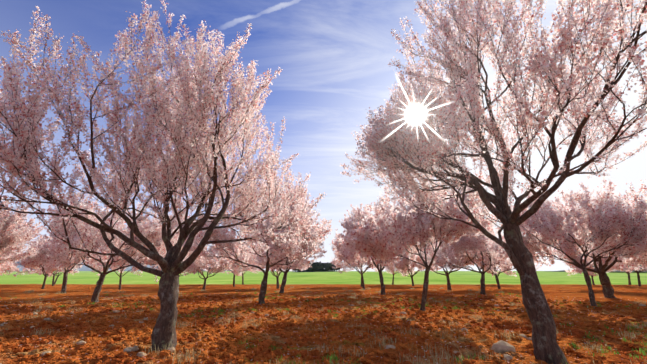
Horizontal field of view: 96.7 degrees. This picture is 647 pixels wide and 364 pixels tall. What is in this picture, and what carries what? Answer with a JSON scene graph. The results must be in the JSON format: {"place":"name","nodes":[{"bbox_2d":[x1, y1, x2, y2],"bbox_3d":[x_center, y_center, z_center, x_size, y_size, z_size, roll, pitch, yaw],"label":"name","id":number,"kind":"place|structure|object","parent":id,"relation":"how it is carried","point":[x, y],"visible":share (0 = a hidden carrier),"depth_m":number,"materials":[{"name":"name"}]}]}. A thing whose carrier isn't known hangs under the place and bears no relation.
{"place":"outdoors","nodes":[
{"label":"outdoors","id":0,"kind":"place"},
{"bbox_2d":[7,263,296,271],"bbox_3d":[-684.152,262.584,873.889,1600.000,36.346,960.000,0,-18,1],"label":"hill","id":1,"kind":"structure","parent":0,"point":[83,268],"depth_m":635.78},
{"bbox_2d":[11,260,251,268],"bbox_3d":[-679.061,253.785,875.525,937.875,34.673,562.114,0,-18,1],"label":"hill woodland","id":2,"kind":"object","parent":1,"relation":"on","point":[92,264],"visible":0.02,"depth_m":668.49,"materials":[{"name":"green plant"}]},
{"bbox_2d":[297,269,337,271],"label":"distant hills","id":3,"kind":"structure","parent":0,"point":[321,270],"depth_m":212.86,"materials":[{"name":"green plant"}]},
{"bbox_2d":[292,261,339,271],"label":"trees","id":4,"kind":"object","parent":3,"relation":"on","point":[319,266],"visible":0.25,"depth_m":213.77,"materials":[{"name":"green plant"}]},
{"bbox_2d":[0,271,646,363],"bbox_3d":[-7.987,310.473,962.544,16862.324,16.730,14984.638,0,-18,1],"label":"ground","id":5,"kind":"structure","parent":0,"point":[555,286],"depth_m":10.28,"materials":[{"name":"soil"}]},
{"bbox_2d":[0,252,13,275],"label":"almond tree","id":6,"kind":"object","parent":5,"relation":"on","point":[4,265],"visible":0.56,"depth_m":27.02,"materials":[{"name":"pink plant"}]},
{"bbox_2d":[3,250,22,274],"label":"almond tree","id":7,"kind":"object","parent":5,"relation":"on","point":[9,269],"visible":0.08,"depth_m":34.36,"materials":[{"name":"pink plant"}]},
{"bbox_2d":[0,198,48,263],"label":"almond tree","id":8,"kind":"object","parent":5,"relation":"on","point":[14,233],"visible":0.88,"depth_m":13.44,"materials":[{"name":"pink plant"}]},
{"bbox_2d":[13,235,75,288],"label":"almond tree","id":9,"kind":"object","parent":5,"relation":"on","point":[36,259],"visible":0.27,"depth_m":25.70,"materials":[{"name":"pink plant"}]},
{"bbox_2d":[30,261,79,285],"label":"almond tree","id":10,"kind":"object","parent":5,"relation":"on","point":[40,272],"visible":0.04,"depth_m":34.47,"materials":[{"name":"pink plant"}]},
{"bbox_2d":[37,263,81,284],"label":"almond tree","id":11,"kind":"object","parent":5,"relation":"on","point":[80,266],"visible":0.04,"depth_m":40.70,"materials":[{"name":"pink plant"}]},
{"bbox_2d":[44,202,110,292],"bbox_3d":[-17.160,4.488,20.265,5.157,6.424,4.363,-14,-23,36],"label":"almond tree","id":12,"kind":"object","parent":5,"relation":"on","point":[89,261],"visible":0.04,"depth_m":19.85,"materials":[{"name":"pink plant"}]},
{"bbox_2d":[76,340,85,344],"bbox_3d":[-3.836,2.543,4.555,0.142,0.054,0.107,-2,-18,6],"label":"stone","id":13,"kind":"object","parent":5,"relation":"on","point":[81,342],"visible":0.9,"depth_m":4.52,"materials":[{"name":"beige stone"}]},
{"bbox_2d":[42,189,188,301],"bbox_3d":[-9.024,2.753,12.813,5.740,5.044,5.762,0,-18,1],"label":"almond tree","id":14,"kind":"object","parent":5,"relation":"on","point":[92,234],"visible":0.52,"depth_m":11.94,"materials":[{"name":"pink plant"}]},
{"bbox_2d":[91,244,149,289],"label":"almond tree","id":15,"kind":"object","parent":5,"relation":"on","point":[120,263],"visible":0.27,"depth_m":24.65,"materials":[{"name":"pink plant"}]},
{"bbox_2d":[123,347,131,352],"bbox_3d":[-2.814,2.425,4.165,0.141,0.065,0.129,-7,-20,20],"label":"stone","id":16,"kind":"object","parent":5,"relation":"on","point":[127,349],"visible":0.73,"depth_m":4.12,"materials":[{"name":"grey stone"}]},
{"bbox_2d":[131,345,138,350],"bbox_3d":[-2.746,2.421,4.197,0.097,0.061,0.127,4,-19,-12],"label":"stone","id":17,"kind":"object","parent":5,"relation":"on","point":[135,348],"visible":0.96,"depth_m":4.16,"materials":[{"name":"grey stone"}]},
{"bbox_2d":[0,0,326,350],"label":"almond tree","id":18,"kind":"object","parent":5,"relation":"on","point":[177,114],"visible":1,"depth_m":4.69,"materials":[{"name":"pink plant"}]},
{"bbox_2d":[161,211,214,270],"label":"almond tree","id":19,"kind":"object","parent":5,"relation":"on","point":[199,259],"visible":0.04,"depth_m":19.29,"materials":[{"name":"pink plant"}]},
{"bbox_2d":[182,245,233,289],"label":"almond tree","id":20,"kind":"object","parent":5,"relation":"on","point":[193,268],"visible":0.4,"depth_m":25.17,"materials":[{"name":"pink plant"}]},
{"bbox_2d":[211,238,259,286],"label":"almond tree","id":21,"kind":"object","parent":5,"relation":"on","point":[237,271],"visible":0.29,"depth_m":31.82,"materials":[{"name":"pink plant"}]},
{"bbox_2d":[225,243,257,284],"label":"almond tree","id":22,"kind":"object","parent":5,"relation":"on","point":[242,251],"visible":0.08,"depth_m":41.37,"materials":[{"name":"pink plant"}]},
{"bbox_2d":[183,171,331,303],"bbox_3d":[-2.493,2.194,12.242,5.718,5.760,5.100,0,-18,1],"label":"almond tree","id":23,"kind":"object","parent":5,"relation":"on","point":[314,236],"visible":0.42,"depth_m":11.52,"materials":[{"name":"pink plant"}]},
{"bbox_2d":[251,251,312,288],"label":"almond tree","id":24,"kind":"object","parent":5,"relation":"on","point":[279,273],"visible":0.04,"depth_m":26.74,"materials":[{"name":"pink plant"}]},
{"bbox_2d":[250,214,320,292],"bbox_3d":[-2.666,4.797,19.496,5.851,5.403,5.372,0,-18,1],"label":"almond tree","id":25,"kind":"object","parent":5,"relation":"on","point":[262,261],"visible":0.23,"depth_m":18.72,"materials":[{"name":"pink plant"}]},
{"bbox_2d":[0,293,646,363],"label":"fallen leaves","id":26,"kind":"object","parent":5,"relation":"on","point":[266,354],"visible":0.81,"depth_m":5.54,"materials":[{"name":"orange plant"}]},
{"bbox_2d":[0,291,646,363],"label":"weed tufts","id":27,"kind":"object","parent":5,"relation":"on","point":[332,357],"visible":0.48,"depth_m":6.28,"materials":[{"name":"green plant"}]},
{"bbox_2d":[17,286,646,363],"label":"dry grass tufts","id":28,"kind":"object","parent":5,"relation":"on","point":[340,347],"visible":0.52,"depth_m":5.20,"materials":[{"name":"brown plant"}]},
{"bbox_2d":[330,229,384,289],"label":"almond tree","id":29,"kind":"object","parent":5,"relation":"on","point":[348,253],"depth_m":25.61,"materials":[{"name":"pink plant"}]},
{"bbox_2d":[333,245,388,286],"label":"almond tree","id":30,"kind":"object","parent":5,"relation":"on","point":[367,263],"depth_m":32.96,"materials":[{"name":"pink plant"}]},
{"bbox_2d":[339,203,418,294],"bbox_3d":[3.681,4.367,18.648,5.419,5.637,5.210,0,-18,1],"label":"almond tree","id":31,"kind":"object","parent":5,"relation":"on","point":[348,223],"depth_m":17.92,"materials":[{"name":"pink plant"}]},
{"bbox_2d":[385,345,395,348],"bbox_3d":[0.995,2.430,4.225,0.169,0.074,0.165,-4,-19,12],"label":"stone","id":32,"kind":"object","parent":5,"relation":"on","point":[390,346],"visible":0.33,"depth_m":4.19,"materials":[{"name":"grey stone"}]},
{"bbox_2d":[387,260,414,284],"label":"almond tree","id":33,"kind":"object","parent":5,"relation":"on","point":[396,268],"depth_m":40.28,"materials":[{"name":"pink plant"}]},
{"bbox_2d":[385,251,439,285],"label":"almond tree","id":34,"kind":"object","parent":5,"relation":"on","point":[403,265],"depth_m":34.42,"materials":[{"name":"pink plant"}]},
{"bbox_2d":[338,172,496,310],"bbox_3d":[2.962,2.113,9.946,4.964,4.431,4.546,0,-18,1],"label":"almond tree","id":35,"kind":"object","parent":5,"relation":"on","point":[404,232],"depth_m":8.92,"materials":[{"name":"pink plant"}]},
{"bbox_2d":[406,235,485,289],"bbox_3d":[10.338,6.033,24.914,6.785,6.431,5.596,-4,-19,11],"label":"almond tree","id":36,"kind":"object","parent":5,"relation":"on","point":[467,261],"depth_m":23.94,"materials":[{"name":"pink plant"}]},
{"bbox_2d":[417,205,511,294],"bbox_3d":[10.084,4.297,19.340,7.282,6.234,5.636,13,-22,-35],"label":"almond tree","id":37,"kind":"object","parent":5,"relation":"on","point":[480,245],"depth_m":18.32,"materials":[{"name":"pink plant"}]},
{"bbox_2d":[340,0,646,363],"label":"almond tree","id":38,"kind":"object","parent":5,"relation":"on","point":[389,138],"depth_m":4.16,"materials":[{"name":"pink plant"}]},
{"bbox_2d":[477,257,516,283],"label":"almond tree","id":39,"kind":"object","parent":5,"relation":"on","point":[492,273],"depth_m":39.45,"materials":[{"name":"pink plant"}]},
{"bbox_2d":[491,340,515,353],"bbox_3d":[2.606,2.402,4.190,0.313,0.174,0.290,1,-18,-3],"label":"stone","id":40,"kind":"object","parent":5,"relation":"on","point":[501,346],"visible":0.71,"depth_m":4.11,"materials":[{"name":"beige stone"}]},
{"bbox_2d":[474,232,537,288],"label":"almond tree","id":41,"kind":"object","parent":5,"relation":"on","point":[495,270],"depth_m":26.59,"materials":[{"name":"pink plant"}]},
{"bbox_2d":[502,354,511,360],"bbox_3d":[2.400,2.290,3.756,0.119,0.067,0.132,-13,-22,35],"label":"stone","id":42,"kind":"object","parent":5,"relation":"on","point":[507,357],"visible":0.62,"depth_m":3.73,"materials":[{"name":"grey stone"}]},
{"bbox_2d":[487,178,646,306],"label":"almond tree","id":43,"kind":"object","parent":5,"relation":"on","point":[603,218],"depth_m":10.91,"materials":[{"name":"pink plant"}]},
{"bbox_2d":[564,261,612,284],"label":"almond tree","id":44,"kind":"object","parent":5,"relation":"on","point":[593,283],"depth_m":40.60,"materials":[{"name":"pink plant"}]},
{"bbox_2d":[542,189,646,297],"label":"almond tree","id":45,"kind":"object","parent":5,"relation":"on","point":[570,249],"depth_m":14.91,"materials":[{"name":"pink plant"}]},
{"bbox_2d":[552,245,637,276],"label":"almond tree","id":46,"kind":"object","parent":5,"relation":"on","point":[579,270],"visible":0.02,"depth_m":24.02,"materials":[{"name":"pink plant"}]},
{"bbox_2d":[606,262,632,284],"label":"almond tree","id":47,"kind":"object","parent":5,"relation":"on","point":[629,280],"depth_m":40.81,"materials":[{"name":"pink plant"}]},
{"bbox_2d":[601,247,644,269],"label":"almond tree","id":48,"kind":"object","parent":5,"relation":"on","point":[622,265],"depth_m":19.80,"materials":[{"name":"pink plant"}]},
{"bbox_2d":[609,263,646,285],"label":"almond tree","id":49,"kind":"object","parent":5,"relation":"on","point":[638,275],"depth_m":33.40,"materials":[{"name":"pink plant"}]},
{"bbox_2d":[622,188,646,264],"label":"almond tree","id":50,"kind":"object","parent":5,"relation":"on","point":[635,262],"depth_m":13.96,"materials":[{"name":"pink plant"}]},
{"bbox_2d":[0,292,646,363],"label":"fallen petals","id":51,"kind":"object","parent":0,"point":[318,324],"visible":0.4,"depth_m":5.67,"materials":[{"name":"plant"}]},
{"bbox_2d":[0,0,646,271],"label":"sky","id":52,"kind":"structure","parent":0,"point":[334,57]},
{"bbox_2d":[546,265,646,271],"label":"wooded hill","id":53,"kind":"structure","parent":0,"point":[607,270],"depth_m":173.37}
]}

